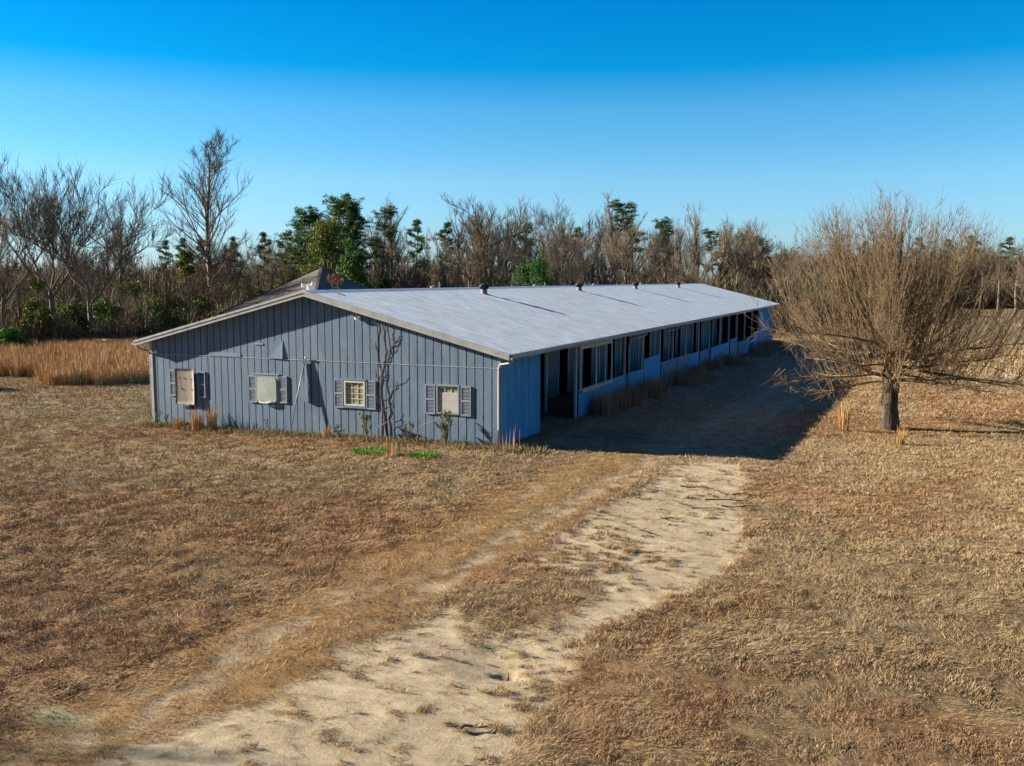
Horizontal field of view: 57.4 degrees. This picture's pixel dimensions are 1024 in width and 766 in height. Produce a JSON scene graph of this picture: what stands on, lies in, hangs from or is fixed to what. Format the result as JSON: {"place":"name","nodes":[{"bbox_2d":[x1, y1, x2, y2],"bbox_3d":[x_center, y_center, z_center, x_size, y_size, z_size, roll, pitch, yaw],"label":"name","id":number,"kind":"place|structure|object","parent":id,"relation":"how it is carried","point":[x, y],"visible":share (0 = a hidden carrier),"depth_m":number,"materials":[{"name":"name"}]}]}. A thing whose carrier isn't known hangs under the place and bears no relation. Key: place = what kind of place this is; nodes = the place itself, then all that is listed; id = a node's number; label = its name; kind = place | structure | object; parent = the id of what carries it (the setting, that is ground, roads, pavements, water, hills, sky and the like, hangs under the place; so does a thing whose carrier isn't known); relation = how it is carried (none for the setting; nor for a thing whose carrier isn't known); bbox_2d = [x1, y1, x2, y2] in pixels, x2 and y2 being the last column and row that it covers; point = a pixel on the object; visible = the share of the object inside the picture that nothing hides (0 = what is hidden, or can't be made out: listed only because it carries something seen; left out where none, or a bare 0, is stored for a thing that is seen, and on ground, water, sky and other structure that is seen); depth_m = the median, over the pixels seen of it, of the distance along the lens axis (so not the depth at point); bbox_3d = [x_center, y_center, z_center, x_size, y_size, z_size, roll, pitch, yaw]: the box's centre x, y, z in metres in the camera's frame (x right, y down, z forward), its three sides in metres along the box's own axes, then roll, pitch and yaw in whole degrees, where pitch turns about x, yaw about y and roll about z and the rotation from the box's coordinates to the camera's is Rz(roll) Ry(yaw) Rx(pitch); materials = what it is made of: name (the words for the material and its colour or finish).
{"place":"outdoors","nodes":[
{"label":"outdoors","id":0,"kind":"place"},
{"bbox_2d":[0,334,149,385],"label":"tall dry grass","id":1,"kind":"structure","parent":0,"point":[82,362],"depth_m":55.53,"materials":[{"name":"plant"}]},
{"bbox_2d":[0,281,1023,765],"bbox_3d":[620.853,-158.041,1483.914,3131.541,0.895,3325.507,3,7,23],"label":"ground","id":2,"kind":"structure","parent":0,"point":[430,739],"depth_m":15.31,"materials":[{"name":"plant"}]},
{"bbox_2d":[0,249,24,311],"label":"bare tree","id":3,"kind":"object","parent":2,"relation":"on","point":[6,271],"visible":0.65,"depth_m":96.91,"materials":[{"name":"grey plant"}]},
{"bbox_2d":[3,270,28,321],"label":"bare tree","id":4,"kind":"object","parent":2,"relation":"on","point":[17,291],"visible":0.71,"depth_m":84.64,"materials":[{"name":"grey plant"}]},
{"bbox_2d":[0,326,33,347],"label":"evergreen shrub","id":5,"kind":"object","parent":2,"relation":"on","point":[15,335],"visible":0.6,"depth_m":69.84,"materials":[{"name":"green plant"}]},
{"bbox_2d":[0,159,72,319],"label":"bare tree","id":6,"kind":"object","parent":2,"relation":"on","point":[3,301],"visible":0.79,"depth_m":78.63,"materials":[{"name":"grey plant"}]},
{"bbox_2d":[18,278,56,336],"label":"evergreen tree","id":7,"kind":"object","parent":2,"relation":"on","point":[30,306],"visible":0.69,"depth_m":76.31,"materials":[{"name":"green plant"}]},
{"bbox_2d":[38,239,67,293],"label":"bare tree","id":8,"kind":"object","parent":2,"relation":"on","point":[48,265],"visible":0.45,"depth_m":111.12,"materials":[{"name":"grey plant"}]},
{"bbox_2d":[0,147,148,318],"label":"bare tree","id":9,"kind":"object","parent":2,"relation":"on","point":[50,296],"visible":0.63,"depth_m":80.74,"materials":[{"name":"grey plant"}]},
{"bbox_2d":[55,302,94,330],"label":"shrub","id":10,"kind":"object","parent":2,"relation":"on","point":[79,316],"visible":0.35,"depth_m":80.86,"materials":[{"name":"green plant"}]},
{"bbox_2d":[0,153,187,333],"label":"bare tree","id":11,"kind":"object","parent":2,"relation":"on","point":[65,237],"visible":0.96,"depth_m":78.34,"materials":[{"name":"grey plant"}]},
{"bbox_2d":[0,305,194,343],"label":"undergrowth","id":12,"kind":"object","parent":2,"relation":"on","point":[138,325],"visible":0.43,"depth_m":77.87,"materials":[{"name":"plant"}]},
{"bbox_2d":[92,296,128,324],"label":"shrub","id":13,"kind":"object","parent":2,"relation":"on","point":[105,311],"visible":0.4,"depth_m":85.64,"materials":[{"name":"green plant"}]},
{"bbox_2d":[69,174,159,292],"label":"bare tree","id":14,"kind":"object","parent":2,"relation":"on","point":[121,207],"visible":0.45,"depth_m":106.76,"materials":[{"name":"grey plant"}]},
{"bbox_2d":[110,274,136,313],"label":"bare tree","id":15,"kind":"object","parent":2,"relation":"on","point":[116,290],"visible":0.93,"depth_m":87.75,"materials":[{"name":"grey plant"}]},
{"bbox_2d":[113,281,155,307],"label":"shrub","id":16,"kind":"object","parent":2,"relation":"on","point":[135,285],"visible":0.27,"depth_m":99.19,"materials":[{"name":"green plant"}]},
{"bbox_2d":[135,295,179,327],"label":"evergreen shrub","id":17,"kind":"object","parent":2,"relation":"on","point":[164,310],"visible":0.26,"depth_m":92.85,"materials":[{"name":"green plant"}]},
{"bbox_2d":[152,239,175,277],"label":"pine tree","id":18,"kind":"object","parent":2,"relation":"on","point":[169,255],"visible":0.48,"depth_m":153.09,"materials":[{"name":"green plant"}]},
{"bbox_2d":[170,250,195,303],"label":"evergreen tree","id":19,"kind":"object","parent":2,"relation":"on","point":[183,262],"visible":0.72,"depth_m":111.90,"materials":[{"name":"green plant"}]},
{"bbox_2d":[166,275,202,319],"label":"bare tree","id":20,"kind":"object","parent":2,"relation":"on","point":[182,295],"visible":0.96,"depth_m":100.00,"materials":[{"name":"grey plant"}]},
{"bbox_2d":[177,296,213,317],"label":"shrub","id":21,"kind":"object","parent":2,"relation":"on","point":[194,301],"visible":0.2,"depth_m":105.54,"materials":[{"name":"green plant"}]},
{"bbox_2d":[150,126,252,302],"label":"bare tree","id":22,"kind":"object","parent":2,"relation":"on","point":[207,240],"visible":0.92,"depth_m":118.37,"materials":[{"name":"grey plant"}]},
{"bbox_2d":[204,404,218,431],"bbox_3d":[-11.135,1.196,34.605,0.611,1.203,0.627,3,7,23],"label":"grass clump","id":23,"kind":"object","parent":2,"relation":"on","point":[212,422],"visible":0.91,"depth_m":34.54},
{"bbox_2d":[188,261,237,314],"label":"bare tree","id":24,"kind":"object","parent":2,"relation":"on","point":[216,293],"visible":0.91,"depth_m":100.32,"materials":[{"name":"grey plant"}]},
{"bbox_2d":[200,239,254,293],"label":"bare tree","id":25,"kind":"object","parent":2,"relation":"on","point":[229,270],"visible":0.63,"depth_m":124.44,"materials":[{"name":"grey plant"}]},
{"bbox_2d":[235,263,261,301],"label":"bare tree","id":26,"kind":"object","parent":2,"relation":"on","point":[247,285],"visible":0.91,"depth_m":100.26,"materials":[{"name":"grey plant"}]},
{"bbox_2d":[244,249,269,287],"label":"bare tree","id":27,"kind":"object","parent":2,"relation":"on","point":[257,271],"visible":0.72,"depth_m":136.98,"materials":[{"name":"brown plant"}]},
{"bbox_2d":[236,227,279,287],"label":"bare tree","id":28,"kind":"object","parent":2,"relation":"on","point":[251,264],"visible":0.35,"depth_m":154.86,"materials":[{"name":"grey plant"}]},
{"bbox_2d":[248,231,279,282],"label":"pine tree","id":29,"kind":"object","parent":2,"relation":"on","point":[262,234],"visible":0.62,"depth_m":153.22,"materials":[{"name":"green plant"}]},
{"bbox_2d":[257,249,282,291],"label":"bare tree","id":30,"kind":"object","parent":2,"relation":"on","point":[272,277],"visible":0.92,"depth_m":104.46,"materials":[{"name":"brown plant"}]},
{"bbox_2d":[269,230,295,272],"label":"pine tree","id":31,"kind":"object","parent":2,"relation":"on","point":[282,238],"visible":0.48,"depth_m":149.74,"materials":[{"name":"green plant"}]},
{"bbox_2d":[273,263,302,286],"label":"bare tree","id":32,"kind":"object","parent":2,"relation":"on","point":[281,282],"visible":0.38,"depth_m":103.82,"materials":[{"name":"brown plant"}]},
{"bbox_2d":[218,267,368,313],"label":"house","id":33,"kind":"structure","parent":2,"relation":"on","point":[317,277],"depth_m":73.92,"materials":[{"name":"metal"}]},
{"bbox_2d":[275,204,345,281],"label":"pine tree","id":34,"kind":"object","parent":2,"relation":"on","point":[309,219],"visible":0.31,"depth_m":108.07,"materials":[{"name":"green plant"}]},
{"bbox_2d":[296,221,344,274],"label":"pine tree","id":35,"kind":"object","parent":2,"relation":"on","point":[313,260],"visible":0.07,"depth_m":100.67,"materials":[{"name":"green plant"}]},
{"bbox_2d":[300,218,364,280],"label":"evergreen tree","id":36,"kind":"object","parent":2,"relation":"on","point":[326,234],"visible":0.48,"depth_m":94.66,"materials":[{"name":"green plant"}]},
{"bbox_2d":[132,419,547,456],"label":"foot weeds","id":37,"kind":"object","parent":2,"relation":"on","point":[295,433],"visible":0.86,"depth_m":32.07,"materials":[{"name":"plant"}]},
{"bbox_2d":[307,193,383,279],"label":"pine tree","id":38,"kind":"object","parent":2,"relation":"on","point":[350,213],"visible":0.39,"depth_m":105.19,"materials":[{"name":"green plant"}]},
{"bbox_2d":[338,238,373,288],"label":"evergreen tree","id":39,"kind":"object","parent":2,"relation":"on","point":[353,261],"visible":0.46,"depth_m":92.41,"materials":[{"name":"green plant"}]},
{"bbox_2d":[352,445,390,455],"bbox_3d":[-4.467,2.156,29.866,1.411,0.225,1.409,3,7,23],"label":"green weed patch","id":40,"kind":"object","parent":2,"relation":"on","point":[361,450],"visible":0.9,"depth_m":29.77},
{"bbox_2d":[366,205,399,272],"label":"pine tree","id":41,"kind":"object","parent":2,"relation":"on","point":[387,215],"visible":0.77,"depth_m":123.03,"materials":[{"name":"green plant"}]},
{"bbox_2d":[366,236,410,288],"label":"bare tree","id":42,"kind":"object","parent":2,"relation":"on","point":[382,270],"visible":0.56,"depth_m":116.23,"materials":[{"name":"brown plant"}]},
{"bbox_2d":[375,193,416,283],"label":"bare tree","id":43,"kind":"object","parent":2,"relation":"on","point":[391,241],"visible":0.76,"depth_m":124.03,"materials":[{"name":"brown plant"}]},
{"bbox_2d":[371,236,442,288],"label":"bare tree","id":44,"kind":"object","parent":2,"relation":"on","point":[417,276],"visible":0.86,"depth_m":107.90,"materials":[{"name":"brown plant"}]},
{"bbox_2d":[400,218,435,278],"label":"pine tree","id":45,"kind":"object","parent":2,"relation":"on","point":[417,229],"visible":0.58,"depth_m":132.22,"materials":[{"name":"green plant"}]},
{"bbox_2d":[0,262,846,330],"bbox_3d":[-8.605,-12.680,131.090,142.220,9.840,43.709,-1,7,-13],"label":"undergrowth","id":46,"kind":"object","parent":2,"relation":"on","point":[161,289],"visible":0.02,"depth_m":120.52,"materials":[{"name":"plant"}]},
{"bbox_2d":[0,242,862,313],"bbox_3d":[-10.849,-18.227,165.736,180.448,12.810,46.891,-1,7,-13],"label":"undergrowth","id":47,"kind":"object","parent":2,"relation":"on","point":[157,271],"visible":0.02,"depth_m":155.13,"materials":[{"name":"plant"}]},
{"bbox_2d":[397,260,467,287],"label":"bare tree","id":48,"kind":"object","parent":2,"relation":"on","point":[450,276],"visible":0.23,"depth_m":116.95,"materials":[{"name":"brown plant"}]},
{"bbox_2d":[416,230,456,284],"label":"bare tree","id":49,"kind":"object","parent":2,"relation":"on","point":[428,251],"visible":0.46,"depth_m":130.46,"materials":[{"name":"brown plant"}]},
{"bbox_2d":[434,409,452,444],"bbox_3d":[-2.237,1.454,30.764,0.615,1.258,0.468,5,8,39],"label":"weed plant","id":50,"kind":"object","parent":2,"relation":"on","point":[448,416],"visible":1,"depth_m":30.68,"materials":[{"name":"green plant"}]},
{"bbox_2d":[431,243,459,287],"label":"bare tree","id":51,"kind":"object","parent":2,"relation":"on","point":[442,273],"visible":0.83,"depth_m":115.56,"materials":[{"name":"brown plant"}]},
{"bbox_2d":[435,222,461,272],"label":"pine tree","id":52,"kind":"object","parent":2,"relation":"on","point":[446,226],"visible":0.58,"depth_m":162.60,"materials":[{"name":"green plant"}]},
{"bbox_2d":[432,208,473,282],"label":"bare tree","id":53,"kind":"object","parent":2,"relation":"on","point":[453,236],"visible":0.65,"depth_m":163.86,"materials":[{"name":"brown plant"}]},
{"bbox_2d":[131,282,780,446],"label":"barn","id":54,"kind":"structure","parent":2,"relation":"on","point":[482,362],"depth_m":34.14,"materials":[{"name":"blue paint"}]},
{"bbox_2d":[257,377,276,402],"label":"window cover","id":55,"kind":"structure","parent":54,"relation":"in","point":[266,387],"depth_m":33.83,"materials":[{"name":"plastic"}]},
{"bbox_2d":[344,380,365,406],"bbox_3d":[-5.453,0.362,32.477,0.840,0.870,0.080,3,7,23],"label":"window frame","id":56,"kind":"structure","parent":54,"relation":"in","point":[354,391],"depth_m":32.50,"materials":[{"name":"white paint"}]},
{"bbox_2d":[436,384,459,414],"bbox_3d":[-2.122,0.547,31.086,0.850,0.990,0.080,3,7,23],"label":"window frame","id":57,"kind":"structure","parent":54,"relation":"in","point":[447,396],"depth_m":31.08,"materials":[{"name":"paint"}]},
{"bbox_2d":[579,340,612,392],"bbox_3d":[3.614,-0.785,39.600,0.098,1.960,4.400,3,7,23],"label":"window frame","id":58,"kind":"structure","parent":54,"relation":"in","point":[605,382],"depth_m":39.50,"materials":[{"name":"grey paint"}]},
{"bbox_2d":[451,241,485,286],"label":"bare tree","id":59,"kind":"object","parent":2,"relation":"on","point":[469,276],"visible":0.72,"depth_m":109.78,"materials":[{"name":"grey plant"}]},
{"bbox_2d":[455,207,529,285],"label":"bare tree","id":60,"kind":"object","parent":2,"relation":"on","point":[503,231],"visible":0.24,"depth_m":138.76,"materials":[{"name":"brown plant"}]},
{"bbox_2d":[438,191,547,286],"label":"bare tree","id":61,"kind":"object","parent":2,"relation":"on","point":[478,237],"visible":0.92,"depth_m":110.36,"materials":[{"name":"brown plant"}]},
{"bbox_2d":[468,229,534,286],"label":"bare tree","id":62,"kind":"object","parent":2,"relation":"on","point":[505,246],"visible":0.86,"depth_m":108.81,"materials":[{"name":"brown plant"}]},
{"bbox_2d":[0,334,1023,765],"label":"dry grass","id":63,"kind":"structure","parent":2,"relation":"on","point":[784,484],"depth_m":18.61,"materials":[{"name":"plant"}]},
{"bbox_2d":[510,263,539,285],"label":"evergreen shrub","id":64,"kind":"object","parent":2,"relation":"on","point":[524,271],"visible":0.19,"depth_m":81.12,"materials":[{"name":"green plant"}]},
{"bbox_2d":[508,232,565,282],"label":"bare tree","id":65,"kind":"object","parent":2,"relation":"on","point":[537,254],"visible":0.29,"depth_m":137.87,"materials":[{"name":"brown plant"}]},
{"bbox_2d":[528,258,556,285],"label":"evergreen shrub","id":66,"kind":"object","parent":2,"relation":"on","point":[540,268],"visible":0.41,"depth_m":79.05,"materials":[{"name":"green plant"}]},
{"bbox_2d":[538,224,581,285],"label":"bare tree","id":67,"kind":"object","parent":2,"relation":"on","point":[559,257],"visible":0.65,"depth_m":129.04,"materials":[{"name":"brown plant"}]},
{"bbox_2d":[530,194,609,285],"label":"bare tree","id":68,"kind":"object","parent":2,"relation":"on","point":[554,231],"visible":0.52,"depth_m":143.03,"materials":[{"name":"brown plant"}]},
{"bbox_2d":[542,228,598,285],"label":"bare tree","id":69,"kind":"object","parent":2,"relation":"on","point":[571,272],"visible":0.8,"depth_m":106.01,"materials":[{"name":"brown plant"}]},
{"bbox_2d":[540,207,603,283],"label":"bare tree","id":70,"kind":"object","parent":2,"relation":"on","point":[565,235],"visible":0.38,"depth_m":150.27,"materials":[{"name":"brown plant"}]},
{"bbox_2d":[558,223,603,283],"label":"bare tree","id":71,"kind":"object","parent":2,"relation":"on","point":[576,262],"visible":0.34,"depth_m":139.95,"materials":[{"name":"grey plant"}]},
{"bbox_2d":[572,237,632,284],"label":"bare tree","id":72,"kind":"object","parent":2,"relation":"on","point":[602,260],"visible":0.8,"depth_m":108.32,"materials":[{"name":"brown plant"}]},
{"bbox_2d":[597,213,630,284],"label":"bare tree","id":73,"kind":"object","parent":2,"relation":"on","point":[615,235],"visible":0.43,"depth_m":142.09,"materials":[{"name":"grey plant"}]},
{"bbox_2d":[596,186,642,283],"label":"bare tree","id":74,"kind":"object","parent":2,"relation":"on","point":[605,219],"visible":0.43,"depth_m":146.96,"materials":[{"name":"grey plant"}]},
{"bbox_2d":[595,224,659,284],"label":"bare tree","id":75,"kind":"object","parent":2,"relation":"on","point":[628,257],"visible":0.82,"depth_m":113.89,"materials":[{"name":"brown plant"}]},
{"bbox_2d":[607,199,649,281],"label":"pine tree","id":76,"kind":"object","parent":2,"relation":"on","point":[615,203],"visible":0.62,"depth_m":142.01,"materials":[{"name":"green plant"}]},
{"bbox_2d":[610,211,654,282],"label":"bare tree","id":77,"kind":"object","parent":2,"relation":"on","point":[626,220],"visible":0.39,"depth_m":133.17,"materials":[{"name":"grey plant"}]},
{"bbox_2d":[636,226,682,283],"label":"bare tree","id":78,"kind":"object","parent":2,"relation":"on","point":[664,252],"visible":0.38,"depth_m":156.68,"materials":[{"name":"brown plant"}]},
{"bbox_2d":[648,215,674,275],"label":"pine tree","id":79,"kind":"object","parent":2,"relation":"on","point":[665,222],"visible":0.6,"depth_m":155.28,"materials":[{"name":"green plant"}]},
{"bbox_2d":[633,226,690,283],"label":"bare tree","id":80,"kind":"object","parent":2,"relation":"on","point":[653,259],"visible":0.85,"depth_m":133.50,"materials":[{"name":"brown plant"}]},
{"bbox_2d":[650,251,676,283],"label":"bare tree","id":81,"kind":"object","parent":2,"relation":"on","point":[665,276],"visible":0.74,"depth_m":119.95,"materials":[{"name":"brown plant"}]},
{"bbox_2d":[668,246,700,283],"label":"bare tree","id":82,"kind":"object","parent":2,"relation":"on","point":[684,267],"visible":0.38,"depth_m":125.66,"materials":[{"name":"brown plant"}]},
{"bbox_2d":[587,337,788,416],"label":"wall weeds","id":83,"kind":"object","parent":2,"relation":"on","point":[609,403],"depth_m":47.24,"materials":[{"name":"plant"}]},
{"bbox_2d":[657,234,724,287],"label":"bare tree","id":84,"kind":"object","parent":2,"relation":"on","point":[706,266],"visible":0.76,"depth_m":118.03,"materials":[{"name":"brown plant"}]},
{"bbox_2d":[676,200,711,281],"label":"bare tree","id":85,"kind":"object","parent":2,"relation":"on","point":[696,241],"visible":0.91,"depth_m":145.51,"materials":[{"name":"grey plant"}]},
{"bbox_2d":[700,228,724,279],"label":"pine tree","id":86,"kind":"object","parent":2,"relation":"on","point":[711,240],"visible":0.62,"depth_m":168.41,"materials":[{"name":"green plant"}]},
{"bbox_2d":[697,217,742,287],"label":"bare tree","id":87,"kind":"object","parent":2,"relation":"on","point":[721,263],"visible":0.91,"depth_m":138.29,"materials":[{"name":"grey plant"}]},
{"bbox_2d":[710,223,761,290],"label":"bare tree","id":88,"kind":"object","parent":2,"relation":"on","point":[738,277],"visible":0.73,"depth_m":157.67,"materials":[{"name":"brown plant"}]},
{"bbox_2d":[717,222,785,287],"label":"bare tree","id":89,"kind":"object","parent":2,"relation":"on","point":[759,248],"visible":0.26,"depth_m":168.40,"materials":[{"name":"brown plant"}]},
{"bbox_2d":[741,249,763,293],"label":"bare tree","id":90,"kind":"object","parent":2,"relation":"on","point":[755,266],"visible":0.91,"depth_m":142.45,"materials":[{"name":"grey plant"}]},
{"bbox_2d":[725,217,787,292],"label":"bare tree","id":91,"kind":"object","parent":2,"relation":"on","point":[743,244],"visible":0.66,"depth_m":162.37,"materials":[{"name":"brown plant"}]},
{"bbox_2d":[776,231,826,285],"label":"bare tree","id":92,"kind":"object","parent":2,"relation":"on","point":[794,269],"visible":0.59,"depth_m":180.60,"materials":[{"name":"brown plant"}]},
{"bbox_2d":[836,400,851,430],"bbox_3d":[12.289,1.106,34.692,0.631,1.446,0.612,6,8,40],"label":"grass clump","id":93,"kind":"object","parent":2,"relation":"on","point":[844,427],"visible":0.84,"depth_m":34.72,"materials":[{"name":"plant"}]},
{"bbox_2d":[711,240,1023,284],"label":"distant wood","id":94,"kind":"object","parent":2,"relation":"on","point":[790,259],"visible":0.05,"depth_m":279.98,"materials":[{"name":"plant"}]},
{"bbox_2d":[744,181,1023,431],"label":"pear tree","id":95,"kind":"object","parent":2,"relation":"on","point":[883,304],"visible":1,"depth_m":33.90,"materials":[{"name":"brown plant"}]},
{"bbox_2d":[777,264,1023,308],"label":"undergrowth","id":96,"kind":"object","parent":2,"relation":"on","point":[991,302],"visible":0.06,"depth_m":202.81,"materials":[{"name":"plant"}]},
{"bbox_2d":[990,240,1014,309],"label":"tree","id":97,"kind":"object","parent":2,"relation":"on","point":[999,291],"visible":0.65,"depth_m":192.70,"materials":[{"name":"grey plant"}]},
{"bbox_2d":[991,219,1023,311],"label":"bare tree","id":98,"kind":"object","parent":2,"relation":"on","point":[1022,288],"visible":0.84,"depth_m":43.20,"materials":[{"name":"grey plant"}]},
{"bbox_2d":[1002,236,1023,310],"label":"bare tree","id":99,"kind":"object","parent":2,"relation":"on","point":[1019,257],"visible":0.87,"depth_m":187.58,"materials":[{"name":"grey plant"}]},
{"bbox_2d":[0,0,1023,279],"label":"sky","id":100,"kind":"structure","parent":0,"point":[777,111],"materials":[{"name":"blue"}]},
{"bbox_2d":[811,307,1023,376],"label":"field grass","id":101,"kind":"structure","parent":0,"point":[873,367],"depth_m":66.90,"materials":[{"name":"plant"}]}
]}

